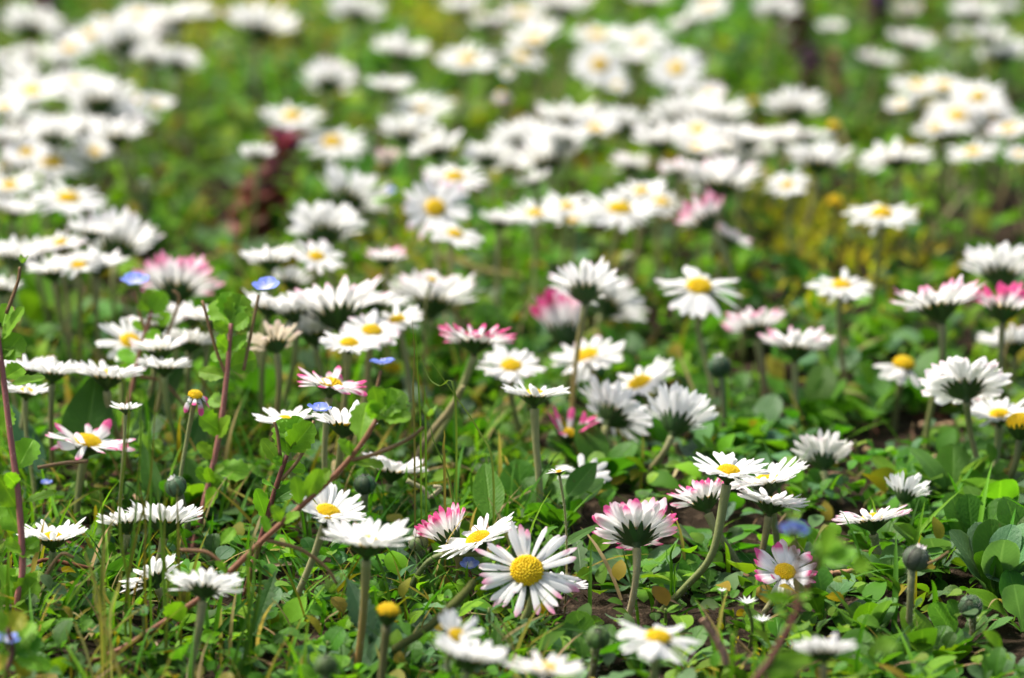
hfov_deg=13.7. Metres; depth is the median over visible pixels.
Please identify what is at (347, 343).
daisy
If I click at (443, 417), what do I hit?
dry stalk
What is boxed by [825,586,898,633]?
daisy leaf rosette
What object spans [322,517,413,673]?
daisy
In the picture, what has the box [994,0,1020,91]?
daisy
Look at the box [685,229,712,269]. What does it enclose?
speedwell
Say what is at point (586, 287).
daisy
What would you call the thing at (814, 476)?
daisy leaf rosette
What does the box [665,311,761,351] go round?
daisy leaf rosette
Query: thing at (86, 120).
daisy
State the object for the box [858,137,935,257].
daisy
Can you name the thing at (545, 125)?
daisy
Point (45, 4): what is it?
daisy
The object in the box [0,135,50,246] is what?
daisy
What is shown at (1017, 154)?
daisy
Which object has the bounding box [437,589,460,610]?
chickweed
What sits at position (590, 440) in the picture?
daisy leaf rosette
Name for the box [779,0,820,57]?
dead nettle
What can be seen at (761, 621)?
chickweed
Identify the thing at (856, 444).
chickweed
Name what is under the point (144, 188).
daisy bud
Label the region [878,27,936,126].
daisy
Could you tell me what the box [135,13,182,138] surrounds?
daisy
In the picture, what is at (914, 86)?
daisy
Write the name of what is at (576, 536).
broad leaf
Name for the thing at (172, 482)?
daisy bud
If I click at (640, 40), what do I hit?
daisy
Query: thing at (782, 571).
daisy
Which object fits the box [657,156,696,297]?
daisy
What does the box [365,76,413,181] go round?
daisy
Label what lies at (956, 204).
dry stalk
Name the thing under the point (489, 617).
chickweed
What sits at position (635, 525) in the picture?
daisy
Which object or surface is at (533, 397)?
daisy
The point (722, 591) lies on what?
chickweed
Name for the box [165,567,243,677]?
daisy
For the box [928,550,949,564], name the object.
dry stalk
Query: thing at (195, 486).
daisy leaf rosette
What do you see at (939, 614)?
daisy leaf rosette
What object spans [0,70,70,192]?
daisy
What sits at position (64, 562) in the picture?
dry stalk
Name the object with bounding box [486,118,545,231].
daisy
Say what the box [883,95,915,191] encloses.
daisy
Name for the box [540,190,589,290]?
daisy
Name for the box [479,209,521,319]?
daisy
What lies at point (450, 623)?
daisy
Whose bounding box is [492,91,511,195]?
daisy
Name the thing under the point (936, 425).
dry stalk
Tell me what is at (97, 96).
daisy
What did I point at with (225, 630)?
daisy leaf rosette
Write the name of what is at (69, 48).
daisy
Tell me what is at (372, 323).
daisy
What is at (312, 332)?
daisy
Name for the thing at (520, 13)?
daisy
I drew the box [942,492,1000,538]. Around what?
daisy leaf rosette
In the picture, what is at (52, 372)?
daisy
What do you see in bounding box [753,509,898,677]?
speedwell
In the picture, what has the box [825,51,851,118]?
dead nettle
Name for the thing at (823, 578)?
daisy leaf rosette
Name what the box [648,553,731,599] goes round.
daisy leaf rosette
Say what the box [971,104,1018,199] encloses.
daisy
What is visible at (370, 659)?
daisy leaf rosette
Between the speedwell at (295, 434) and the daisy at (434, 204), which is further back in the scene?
the daisy at (434, 204)
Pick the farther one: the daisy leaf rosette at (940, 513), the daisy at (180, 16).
the daisy at (180, 16)
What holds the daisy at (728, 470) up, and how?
on the ground at (218, 186)
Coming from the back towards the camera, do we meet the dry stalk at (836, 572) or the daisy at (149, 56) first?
the daisy at (149, 56)
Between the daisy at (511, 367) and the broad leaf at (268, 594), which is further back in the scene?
the daisy at (511, 367)
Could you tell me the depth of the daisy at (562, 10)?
1.65 m
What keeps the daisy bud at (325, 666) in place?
on the ground at (218, 186)
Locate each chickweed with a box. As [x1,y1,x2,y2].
[46,490,67,524]
[61,644,89,677]
[134,605,157,666]
[313,638,338,654]
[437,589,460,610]
[470,603,506,640]
[652,604,679,627]
[715,588,734,635]
[737,596,759,649]
[753,615,771,659]
[846,440,871,481]
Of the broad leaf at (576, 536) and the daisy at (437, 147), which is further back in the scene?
the daisy at (437, 147)
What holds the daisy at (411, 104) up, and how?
on the ground at (218, 186)
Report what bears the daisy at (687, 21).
on the ground at (218, 186)
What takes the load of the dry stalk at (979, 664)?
on the ground at (218, 186)
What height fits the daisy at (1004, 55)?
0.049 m
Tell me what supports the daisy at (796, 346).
on the ground at (218, 186)
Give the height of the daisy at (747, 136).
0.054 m
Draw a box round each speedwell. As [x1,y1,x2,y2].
[0,254,87,610]
[0,610,51,677]
[34,479,58,514]
[37,357,436,673]
[112,272,189,473]
[190,276,279,546]
[239,402,331,605]
[372,187,404,296]
[456,557,483,596]
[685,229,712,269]
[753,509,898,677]
[965,186,991,238]
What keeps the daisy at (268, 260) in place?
on the ground at (218, 186)
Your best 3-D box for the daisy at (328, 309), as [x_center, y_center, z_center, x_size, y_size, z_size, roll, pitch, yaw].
[-0.050,0.007,1.216,0.031,0.056,0.026,-5,16,-17]
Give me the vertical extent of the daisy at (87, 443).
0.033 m
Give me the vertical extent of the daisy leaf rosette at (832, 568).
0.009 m
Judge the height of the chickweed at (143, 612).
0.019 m
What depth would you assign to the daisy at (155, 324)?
1.19 m
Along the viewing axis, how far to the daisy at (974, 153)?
1.42 m
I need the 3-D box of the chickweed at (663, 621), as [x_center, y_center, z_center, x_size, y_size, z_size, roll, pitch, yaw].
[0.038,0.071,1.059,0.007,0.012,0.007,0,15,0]
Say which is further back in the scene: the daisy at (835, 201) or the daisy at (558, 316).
the daisy at (835, 201)
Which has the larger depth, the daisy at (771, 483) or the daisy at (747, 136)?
the daisy at (747, 136)
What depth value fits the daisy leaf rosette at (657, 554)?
1.11 m
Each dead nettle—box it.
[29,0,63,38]
[227,128,308,249]
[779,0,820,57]
[795,45,825,111]
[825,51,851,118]
[861,0,896,44]
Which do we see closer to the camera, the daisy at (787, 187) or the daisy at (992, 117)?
the daisy at (787, 187)
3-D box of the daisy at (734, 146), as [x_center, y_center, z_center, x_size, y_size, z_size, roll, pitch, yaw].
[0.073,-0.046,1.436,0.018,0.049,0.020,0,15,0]
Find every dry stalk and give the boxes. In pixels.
[26,558,94,569]
[391,579,475,653]
[405,478,442,499]
[407,385,465,476]
[432,253,521,278]
[510,225,537,365]
[652,599,657,611]
[672,441,695,480]
[699,617,727,665]
[730,634,752,657]
[830,568,853,575]
[863,446,936,463]
[919,419,973,428]
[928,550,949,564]
[934,187,971,229]
[962,663,981,667]
[997,162,1020,206]
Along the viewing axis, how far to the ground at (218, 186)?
1.35 m
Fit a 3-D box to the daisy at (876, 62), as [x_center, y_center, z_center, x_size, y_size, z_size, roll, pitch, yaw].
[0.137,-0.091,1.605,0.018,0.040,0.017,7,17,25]
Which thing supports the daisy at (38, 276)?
on the ground at (218, 186)
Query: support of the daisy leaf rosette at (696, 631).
on the ground at (218, 186)
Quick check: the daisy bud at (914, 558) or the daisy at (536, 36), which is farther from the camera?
the daisy at (536, 36)
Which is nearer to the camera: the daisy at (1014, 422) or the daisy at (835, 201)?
the daisy at (1014, 422)
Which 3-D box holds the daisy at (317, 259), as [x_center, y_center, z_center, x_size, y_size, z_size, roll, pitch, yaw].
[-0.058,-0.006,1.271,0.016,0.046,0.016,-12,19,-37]
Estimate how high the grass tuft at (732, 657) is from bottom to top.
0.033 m
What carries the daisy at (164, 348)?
on the ground at (218, 186)
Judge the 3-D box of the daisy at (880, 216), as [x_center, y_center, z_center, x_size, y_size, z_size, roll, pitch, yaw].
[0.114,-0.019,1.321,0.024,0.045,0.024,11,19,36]
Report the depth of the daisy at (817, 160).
1.40 m
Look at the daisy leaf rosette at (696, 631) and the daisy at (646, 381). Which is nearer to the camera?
the daisy leaf rosette at (696, 631)
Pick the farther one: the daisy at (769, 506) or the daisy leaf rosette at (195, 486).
the daisy leaf rosette at (195, 486)
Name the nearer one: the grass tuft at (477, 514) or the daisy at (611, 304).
the grass tuft at (477, 514)
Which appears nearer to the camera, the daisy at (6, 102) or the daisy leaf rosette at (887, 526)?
the daisy leaf rosette at (887, 526)
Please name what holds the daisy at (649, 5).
on the ground at (218, 186)
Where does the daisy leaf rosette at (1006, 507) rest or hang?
on the ground at (218, 186)
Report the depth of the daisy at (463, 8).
1.70 m
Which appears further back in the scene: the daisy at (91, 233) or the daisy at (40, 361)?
the daisy at (91, 233)
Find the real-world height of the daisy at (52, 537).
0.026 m
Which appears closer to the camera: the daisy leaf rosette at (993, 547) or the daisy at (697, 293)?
the daisy leaf rosette at (993, 547)
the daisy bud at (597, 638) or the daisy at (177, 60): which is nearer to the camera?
the daisy bud at (597, 638)
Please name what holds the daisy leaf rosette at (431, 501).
on the ground at (218, 186)
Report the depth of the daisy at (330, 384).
1.13 m
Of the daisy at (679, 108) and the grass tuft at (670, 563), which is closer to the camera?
the grass tuft at (670, 563)
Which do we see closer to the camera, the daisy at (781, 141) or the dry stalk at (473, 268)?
the dry stalk at (473, 268)
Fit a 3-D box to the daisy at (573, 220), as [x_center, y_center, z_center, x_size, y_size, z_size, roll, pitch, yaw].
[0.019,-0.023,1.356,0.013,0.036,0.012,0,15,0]
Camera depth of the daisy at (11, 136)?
1.41 m
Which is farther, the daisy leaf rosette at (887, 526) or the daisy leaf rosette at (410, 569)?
the daisy leaf rosette at (887, 526)
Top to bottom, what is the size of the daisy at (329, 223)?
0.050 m
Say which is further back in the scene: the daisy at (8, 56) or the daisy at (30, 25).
the daisy at (30, 25)
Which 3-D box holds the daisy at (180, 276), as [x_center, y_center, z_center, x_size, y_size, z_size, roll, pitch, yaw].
[-0.099,-0.003,1.267,0.024,0.052,0.022,11,18,34]
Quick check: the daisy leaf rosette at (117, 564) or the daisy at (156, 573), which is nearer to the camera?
the daisy at (156, 573)
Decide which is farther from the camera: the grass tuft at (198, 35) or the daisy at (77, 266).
the grass tuft at (198, 35)
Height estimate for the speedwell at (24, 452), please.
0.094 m
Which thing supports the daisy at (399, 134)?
on the ground at (218, 186)
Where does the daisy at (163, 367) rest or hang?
on the ground at (218, 186)
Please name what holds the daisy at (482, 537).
on the ground at (218, 186)
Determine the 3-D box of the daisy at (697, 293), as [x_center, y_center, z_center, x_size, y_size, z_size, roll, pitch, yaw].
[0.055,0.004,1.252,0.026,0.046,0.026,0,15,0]
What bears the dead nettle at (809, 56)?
on the ground at (218, 186)
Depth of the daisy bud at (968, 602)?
1.05 m
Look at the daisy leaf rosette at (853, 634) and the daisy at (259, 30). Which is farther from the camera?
the daisy at (259, 30)
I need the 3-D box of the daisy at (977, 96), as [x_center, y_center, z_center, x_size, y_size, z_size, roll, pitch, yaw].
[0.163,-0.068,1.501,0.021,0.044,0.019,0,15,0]
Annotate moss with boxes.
[160,0,961,677]
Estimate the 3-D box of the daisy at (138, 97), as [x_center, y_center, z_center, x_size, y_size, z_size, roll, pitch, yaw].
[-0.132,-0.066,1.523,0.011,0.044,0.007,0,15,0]
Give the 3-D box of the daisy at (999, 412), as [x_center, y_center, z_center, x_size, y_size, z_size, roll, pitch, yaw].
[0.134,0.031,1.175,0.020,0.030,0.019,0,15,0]
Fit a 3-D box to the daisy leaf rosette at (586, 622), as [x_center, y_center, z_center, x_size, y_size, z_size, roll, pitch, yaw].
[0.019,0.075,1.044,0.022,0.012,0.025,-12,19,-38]
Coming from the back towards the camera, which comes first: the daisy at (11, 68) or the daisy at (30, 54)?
the daisy at (30, 54)
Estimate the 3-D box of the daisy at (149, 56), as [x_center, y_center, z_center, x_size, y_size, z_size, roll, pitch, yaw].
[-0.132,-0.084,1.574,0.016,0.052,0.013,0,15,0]
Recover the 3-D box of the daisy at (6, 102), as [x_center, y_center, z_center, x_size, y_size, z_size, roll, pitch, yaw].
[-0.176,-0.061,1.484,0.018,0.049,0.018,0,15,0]
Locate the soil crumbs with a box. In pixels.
[73,11,1016,664]
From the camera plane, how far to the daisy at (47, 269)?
1.26 m
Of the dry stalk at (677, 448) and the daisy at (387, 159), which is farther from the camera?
the daisy at (387, 159)
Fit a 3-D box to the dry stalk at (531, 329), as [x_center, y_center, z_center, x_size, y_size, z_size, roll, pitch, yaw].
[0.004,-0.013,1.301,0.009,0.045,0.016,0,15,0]
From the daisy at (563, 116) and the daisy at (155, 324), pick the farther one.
the daisy at (563, 116)
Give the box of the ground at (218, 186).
[0,0,1023,677]
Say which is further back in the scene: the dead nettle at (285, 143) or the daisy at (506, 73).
the daisy at (506, 73)
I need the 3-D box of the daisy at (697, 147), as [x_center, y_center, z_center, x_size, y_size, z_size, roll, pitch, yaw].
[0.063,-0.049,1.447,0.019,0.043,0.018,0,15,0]
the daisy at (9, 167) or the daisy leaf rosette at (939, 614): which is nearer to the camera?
the daisy leaf rosette at (939, 614)
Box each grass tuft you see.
[0,505,45,677]
[75,492,141,677]
[99,366,181,677]
[196,0,211,53]
[215,534,260,677]
[412,323,494,580]
[470,473,508,545]
[665,544,681,594]
[727,614,768,677]
[840,73,846,142]
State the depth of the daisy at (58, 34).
1.64 m
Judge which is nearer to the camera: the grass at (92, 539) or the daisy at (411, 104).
the grass at (92, 539)
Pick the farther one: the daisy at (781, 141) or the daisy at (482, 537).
the daisy at (781, 141)
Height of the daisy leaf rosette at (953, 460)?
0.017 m
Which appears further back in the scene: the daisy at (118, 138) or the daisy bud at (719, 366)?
the daisy at (118, 138)
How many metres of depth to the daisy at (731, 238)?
1.32 m
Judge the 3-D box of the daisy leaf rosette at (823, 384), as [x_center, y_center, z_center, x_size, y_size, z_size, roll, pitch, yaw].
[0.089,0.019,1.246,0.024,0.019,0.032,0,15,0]
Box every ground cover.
[0,0,1023,677]
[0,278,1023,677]
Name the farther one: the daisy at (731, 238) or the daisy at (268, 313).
the daisy at (731, 238)
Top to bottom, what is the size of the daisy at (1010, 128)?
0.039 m
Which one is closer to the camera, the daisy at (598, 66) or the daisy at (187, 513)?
the daisy at (187, 513)
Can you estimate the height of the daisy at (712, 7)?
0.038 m
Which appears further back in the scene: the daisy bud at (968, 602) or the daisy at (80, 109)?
the daisy at (80, 109)
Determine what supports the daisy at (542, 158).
on the ground at (218, 186)
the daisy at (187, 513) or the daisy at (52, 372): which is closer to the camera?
the daisy at (187, 513)
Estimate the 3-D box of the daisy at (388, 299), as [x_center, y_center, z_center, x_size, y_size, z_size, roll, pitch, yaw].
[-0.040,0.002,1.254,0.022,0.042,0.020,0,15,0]
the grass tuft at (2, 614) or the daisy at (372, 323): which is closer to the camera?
the grass tuft at (2, 614)
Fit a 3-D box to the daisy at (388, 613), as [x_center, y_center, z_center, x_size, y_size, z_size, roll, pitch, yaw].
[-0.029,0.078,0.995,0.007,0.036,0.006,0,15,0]
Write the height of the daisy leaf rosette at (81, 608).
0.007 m
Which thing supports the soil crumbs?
on the ground at (218, 186)
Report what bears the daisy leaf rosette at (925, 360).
on the ground at (218, 186)
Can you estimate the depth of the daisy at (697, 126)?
1.46 m
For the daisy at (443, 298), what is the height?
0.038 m
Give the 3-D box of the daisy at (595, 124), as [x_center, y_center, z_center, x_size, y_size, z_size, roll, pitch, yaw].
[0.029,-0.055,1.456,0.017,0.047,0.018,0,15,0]
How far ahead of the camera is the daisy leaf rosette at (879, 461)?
1.17 m
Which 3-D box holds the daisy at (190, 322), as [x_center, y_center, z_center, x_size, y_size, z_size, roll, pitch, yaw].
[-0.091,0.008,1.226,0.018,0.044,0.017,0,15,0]
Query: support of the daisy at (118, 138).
on the ground at (218, 186)
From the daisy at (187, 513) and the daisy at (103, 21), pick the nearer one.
the daisy at (187, 513)
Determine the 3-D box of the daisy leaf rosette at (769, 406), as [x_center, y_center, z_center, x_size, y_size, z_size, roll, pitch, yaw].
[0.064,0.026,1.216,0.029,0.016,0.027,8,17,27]
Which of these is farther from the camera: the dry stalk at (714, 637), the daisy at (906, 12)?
the daisy at (906, 12)
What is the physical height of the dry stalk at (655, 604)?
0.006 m
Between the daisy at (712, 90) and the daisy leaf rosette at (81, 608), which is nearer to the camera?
the daisy leaf rosette at (81, 608)
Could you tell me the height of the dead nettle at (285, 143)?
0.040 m
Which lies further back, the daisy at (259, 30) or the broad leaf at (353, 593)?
the daisy at (259, 30)
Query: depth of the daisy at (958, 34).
1.65 m
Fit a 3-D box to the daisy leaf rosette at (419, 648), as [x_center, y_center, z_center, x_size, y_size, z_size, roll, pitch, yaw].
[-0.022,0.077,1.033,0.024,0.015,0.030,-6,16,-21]
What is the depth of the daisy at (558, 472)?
1.07 m
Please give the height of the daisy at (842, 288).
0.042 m
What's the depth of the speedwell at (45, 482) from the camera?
1.14 m
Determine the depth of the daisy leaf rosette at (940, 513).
1.14 m
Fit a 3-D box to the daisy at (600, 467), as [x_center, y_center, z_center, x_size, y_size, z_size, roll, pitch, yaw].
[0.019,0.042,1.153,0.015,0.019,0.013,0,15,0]
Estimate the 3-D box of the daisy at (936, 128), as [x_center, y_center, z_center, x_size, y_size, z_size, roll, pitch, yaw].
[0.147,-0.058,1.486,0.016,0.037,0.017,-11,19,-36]
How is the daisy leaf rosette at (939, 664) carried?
on the ground at (218, 186)
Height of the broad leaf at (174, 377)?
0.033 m
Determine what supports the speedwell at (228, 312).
on the ground at (218, 186)
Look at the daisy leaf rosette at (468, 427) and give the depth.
1.21 m
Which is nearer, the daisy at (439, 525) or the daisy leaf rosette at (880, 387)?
the daisy at (439, 525)
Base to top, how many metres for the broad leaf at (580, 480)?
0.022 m
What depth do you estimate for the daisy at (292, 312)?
1.21 m
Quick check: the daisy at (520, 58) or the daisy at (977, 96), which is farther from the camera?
the daisy at (520, 58)
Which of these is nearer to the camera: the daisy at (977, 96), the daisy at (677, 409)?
the daisy at (677, 409)
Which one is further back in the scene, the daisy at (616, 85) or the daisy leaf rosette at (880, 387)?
the daisy at (616, 85)
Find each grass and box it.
[0,0,1023,677]
[0,255,1023,677]
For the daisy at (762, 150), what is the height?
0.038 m
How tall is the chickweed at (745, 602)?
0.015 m
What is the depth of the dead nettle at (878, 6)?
1.79 m
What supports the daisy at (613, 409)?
on the ground at (218, 186)
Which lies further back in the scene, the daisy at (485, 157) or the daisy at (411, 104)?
the daisy at (411, 104)
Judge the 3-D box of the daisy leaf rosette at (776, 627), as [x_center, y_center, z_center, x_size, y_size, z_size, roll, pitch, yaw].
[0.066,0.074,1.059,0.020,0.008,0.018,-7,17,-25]
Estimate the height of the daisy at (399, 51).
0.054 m
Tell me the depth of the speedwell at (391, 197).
1.37 m
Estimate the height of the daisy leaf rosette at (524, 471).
0.018 m
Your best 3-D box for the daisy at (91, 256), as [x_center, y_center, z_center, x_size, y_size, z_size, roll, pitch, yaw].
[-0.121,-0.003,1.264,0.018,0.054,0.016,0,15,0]
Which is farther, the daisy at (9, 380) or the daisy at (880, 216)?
the daisy at (880, 216)
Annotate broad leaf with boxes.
[12,404,45,489]
[61,377,113,515]
[128,355,188,462]
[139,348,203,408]
[140,441,161,505]
[173,415,206,464]
[250,569,276,656]
[346,578,377,643]
[381,536,408,600]
[472,463,504,542]
[560,524,598,572]
[565,462,596,545]
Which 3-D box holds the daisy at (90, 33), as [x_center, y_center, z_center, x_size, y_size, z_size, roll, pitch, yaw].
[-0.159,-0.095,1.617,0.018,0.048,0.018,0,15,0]
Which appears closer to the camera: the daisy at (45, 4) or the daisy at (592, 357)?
the daisy at (592, 357)
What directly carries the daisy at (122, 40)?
on the ground at (218, 186)
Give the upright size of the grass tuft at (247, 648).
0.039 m
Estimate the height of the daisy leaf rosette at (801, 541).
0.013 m
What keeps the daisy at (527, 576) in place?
on the ground at (218, 186)
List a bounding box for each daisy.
[0,47,23,128]
[0,56,40,175]
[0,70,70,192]
[0,92,29,195]
[0,109,47,198]
[0,121,33,182]
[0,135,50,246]
[0,155,24,219]
[0,169,41,271]
[0,196,38,273]
[0,234,41,385]
[0,275,24,304]
[0,322,18,410]
[1,2,63,111]
[4,354,57,470]
[7,381,47,529]
[13,43,50,117]
[16,236,55,347]
[16,517,87,604]
[20,142,91,258]
[24,112,85,241]
[24,359,78,489]
[26,253,74,389]
[28,181,107,289]
[36,231,86,356]
[42,24,79,105]
[44,55,72,119]
[45,35,95,117]
[45,419,135,537]
[52,66,102,190]
[52,251,108,384]
[58,112,107,213]
[62,75,136,200]
[66,91,141,207]
[68,214,116,336]
[69,23,108,76]
[69,245,130,368]
[70,130,115,218]
[71,360,147,481]
[82,207,164,325]
[84,12,125,92]
[87,114,154,244]
[92,11,163,97]
[95,315,148,404]
[96,506,143,555]
[109,105,158,202]
[109,401,141,507]
[116,1,163,94]
[118,553,182,618]
[125,310,187,398]
[125,499,203,597]
[127,92,158,186]
[128,334,187,413]
[131,44,169,168]
[132,250,224,418]
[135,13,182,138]
[135,354,192,444]
[141,91,175,188]
[143,0,209,135]
[155,45,205,182]
[162,326,215,424]
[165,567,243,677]
[167,301,208,406]
[178,389,209,554]
[183,307,213,410]
[191,8,217,116]
[222,0,301,141]
[239,143,275,273]
[239,242,299,364]
[242,288,289,437]
[247,319,300,477]
[252,405,313,536]
[259,101,329,189]
[262,293,307,409]
[273,265,313,374]
[284,314,336,440]
[285,275,388,413]
[287,200,366,298]
[290,482,365,598]
[292,239,345,288]
[297,366,367,468]
[298,55,359,165]
[299,126,367,240]
[312,400,377,485]
[317,161,390,286]
[318,331,378,476]
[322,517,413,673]
[326,0,386,88]
[341,309,402,471]
[348,285,412,386]
[362,452,428,512]
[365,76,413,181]
[365,244,407,380]
[371,29,432,127]
[372,146,401,277]
[375,111,437,214]
[376,602,400,677]
[378,304,423,455]
[383,269,484,374]
[390,92,456,180]
[400,512,517,602]
[402,175,470,278]
[405,124,462,256]
[412,322,516,480]
[414,502,465,583]
[418,269,447,385]
[421,164,488,313]
[428,221,483,358]
[431,632,508,677]
[434,41,500,157]
[435,0,486,93]
[436,609,483,677]
[459,140,518,271]
[469,13,507,112]
[475,521,581,636]
[477,344,546,444]
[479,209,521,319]
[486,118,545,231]
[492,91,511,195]
[497,43,547,125]
[499,0,546,95]
[500,67,515,177]
[501,379,569,525]
[503,650,587,677]
[504,17,561,146]
[505,198,565,301]
[508,131,582,260]
[512,115,558,232]
[514,168,549,270]
[530,0,593,107]
[530,288,581,399]
[532,124,592,252]
[536,98,600,205]
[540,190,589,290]
[546,465,569,613]
[547,256,624,446]
[548,406,598,464]
[549,335,625,424]
[550,571,587,619]
[554,213,591,263]
[556,454,611,522]
[569,23,624,138]
[570,40,627,162]
[571,108,620,215]
[579,190,662,329]
[579,374,653,449]
[580,265,649,335]
[592,497,677,627]
[598,104,651,201]
[605,76,632,155]
[608,51,652,141]
[609,151,652,258]
[610,356,673,441]
[612,20,669,140]
[615,177,667,287]
[617,620,702,677]
[625,0,662,82]
[631,120,689,266]
[631,381,717,492]
[633,192,686,291]
[646,43,705,153]
[648,91,706,202]
[654,266,742,412]
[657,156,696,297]
[657,451,769,611]
[664,8,705,92]
[667,477,740,571]
[669,110,728,232]
[674,127,723,249]
[674,187,745,364]
[680,155,765,278]
[684,92,751,197]
[686,0,729,81]
[691,78,727,160]
[704,137,742,260]
[709,146,762,248]
[710,221,753,314]
[721,306,786,397]
[722,123,779,231]
[730,456,808,559]
[736,484,808,574]
[743,143,776,230]
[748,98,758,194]
[752,0,800,107]
[754,539,817,615]
[757,325,836,426]
[759,86,827,206]
[759,126,804,229]
[762,170,810,294]
[780,124,832,241]
[783,141,855,253]
[791,428,853,503]
[791,632,858,677]
[804,268,874,386]
[812,19,845,125]
[827,121,840,211]
[827,195,842,261]
[831,504,911,554]
[841,203,920,310]
[851,47,901,144]
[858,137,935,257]
[873,355,920,431]
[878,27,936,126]
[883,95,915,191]
[884,470,930,518]
[887,75,941,197]
[890,0,920,97]
[891,275,987,451]
[912,116,960,212]
[918,71,967,199]
[918,356,1011,456]
[923,90,988,191]
[945,138,1000,254]
[946,26,968,81]
[948,0,1001,83]
[948,79,1007,203]
[958,241,1023,398]
[967,22,1010,146]
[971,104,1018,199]
[971,281,1023,459]
[971,397,1023,477]
[974,37,1023,144]
[976,323,1023,398]
[984,118,1023,216]
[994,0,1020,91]
[1003,143,1023,217]
[1005,412,1023,478]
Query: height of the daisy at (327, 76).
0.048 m
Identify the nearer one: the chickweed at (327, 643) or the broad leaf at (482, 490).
the chickweed at (327, 643)
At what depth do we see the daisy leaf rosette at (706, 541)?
1.13 m
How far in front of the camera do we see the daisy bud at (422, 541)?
1.09 m
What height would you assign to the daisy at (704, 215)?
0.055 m
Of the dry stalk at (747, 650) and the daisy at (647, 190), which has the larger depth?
the daisy at (647, 190)
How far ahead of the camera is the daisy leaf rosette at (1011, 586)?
1.07 m
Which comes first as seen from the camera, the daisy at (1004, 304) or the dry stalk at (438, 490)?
the dry stalk at (438, 490)
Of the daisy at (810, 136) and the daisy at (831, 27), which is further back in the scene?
the daisy at (831, 27)
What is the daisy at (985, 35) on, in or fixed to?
on the ground at (218, 186)
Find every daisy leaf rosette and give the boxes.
[4,269,121,347]
[33,588,118,633]
[43,550,134,593]
[134,458,238,516]
[194,605,278,644]
[206,362,318,412]
[288,628,410,677]
[350,558,454,596]
[357,485,454,525]
[373,616,455,677]
[405,412,520,452]
[459,459,566,520]
[499,478,604,537]
[503,641,575,659]
[546,423,644,485]
[553,610,633,664]
[586,539,703,591]
[622,625,729,677]
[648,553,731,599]
[661,524,760,556]
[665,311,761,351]
[693,394,789,454]
[729,614,812,647]
[730,536,812,569]
[771,566,879,622]
[777,364,858,432]
[782,465,848,501]
[800,628,901,677]
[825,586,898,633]
[826,549,880,592]
[834,370,909,422]
[839,513,931,549]
[848,544,942,590]
[854,349,961,412]
[860,635,962,677]
[871,447,953,498]
[882,607,974,658]
[892,502,947,536]
[893,522,963,568]
[910,443,995,498]
[927,602,1013,645]
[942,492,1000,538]
[949,519,1023,598]
[960,469,1023,507]
[965,569,1023,631]
[967,654,1023,677]
[997,497,1023,525]
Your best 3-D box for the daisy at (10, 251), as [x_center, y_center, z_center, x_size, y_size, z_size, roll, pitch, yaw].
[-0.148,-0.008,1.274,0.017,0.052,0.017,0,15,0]
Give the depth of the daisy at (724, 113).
1.46 m
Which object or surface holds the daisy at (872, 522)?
on the ground at (218, 186)
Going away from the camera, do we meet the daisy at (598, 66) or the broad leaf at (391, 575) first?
the broad leaf at (391, 575)
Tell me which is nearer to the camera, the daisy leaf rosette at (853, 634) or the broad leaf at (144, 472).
the daisy leaf rosette at (853, 634)
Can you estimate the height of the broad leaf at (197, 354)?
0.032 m
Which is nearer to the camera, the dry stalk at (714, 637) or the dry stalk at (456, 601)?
the dry stalk at (714, 637)
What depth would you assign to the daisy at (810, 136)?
1.46 m
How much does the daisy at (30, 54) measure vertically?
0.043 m
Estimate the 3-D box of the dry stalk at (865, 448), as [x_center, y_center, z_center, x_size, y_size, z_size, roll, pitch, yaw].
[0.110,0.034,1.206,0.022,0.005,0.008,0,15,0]
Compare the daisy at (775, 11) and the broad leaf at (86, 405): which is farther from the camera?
the daisy at (775, 11)
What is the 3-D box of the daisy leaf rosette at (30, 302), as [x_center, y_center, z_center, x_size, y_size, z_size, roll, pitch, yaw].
[-0.139,-0.010,1.326,0.035,0.026,0.044,-10,18,-33]
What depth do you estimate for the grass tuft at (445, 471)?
1.10 m
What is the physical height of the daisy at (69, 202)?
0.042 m
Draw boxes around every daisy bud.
[135,177,154,253]
[164,475,192,552]
[314,653,337,677]
[350,474,376,549]
[407,528,427,573]
[585,626,609,677]
[620,252,635,292]
[707,353,730,427]
[901,544,929,634]
[958,594,982,644]
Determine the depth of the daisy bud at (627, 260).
1.35 m
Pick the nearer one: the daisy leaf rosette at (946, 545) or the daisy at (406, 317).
the daisy leaf rosette at (946, 545)
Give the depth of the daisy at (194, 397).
1.12 m
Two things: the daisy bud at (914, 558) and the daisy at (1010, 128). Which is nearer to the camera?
the daisy bud at (914, 558)
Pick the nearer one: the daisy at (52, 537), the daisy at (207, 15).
the daisy at (52, 537)
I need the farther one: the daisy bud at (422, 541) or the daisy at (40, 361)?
the daisy at (40, 361)
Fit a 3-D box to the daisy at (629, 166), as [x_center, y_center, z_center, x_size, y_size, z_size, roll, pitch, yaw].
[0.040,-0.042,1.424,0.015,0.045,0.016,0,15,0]
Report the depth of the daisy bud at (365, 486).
1.12 m
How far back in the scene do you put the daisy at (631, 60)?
1.58 m
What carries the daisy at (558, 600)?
on the ground at (218, 186)
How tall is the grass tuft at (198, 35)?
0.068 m
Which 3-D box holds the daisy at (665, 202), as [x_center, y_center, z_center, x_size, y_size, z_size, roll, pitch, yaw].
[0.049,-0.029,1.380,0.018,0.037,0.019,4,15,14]
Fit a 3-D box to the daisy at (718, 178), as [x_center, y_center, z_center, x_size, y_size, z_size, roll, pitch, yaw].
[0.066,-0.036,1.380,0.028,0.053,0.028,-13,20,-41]
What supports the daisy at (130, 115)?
on the ground at (218, 186)

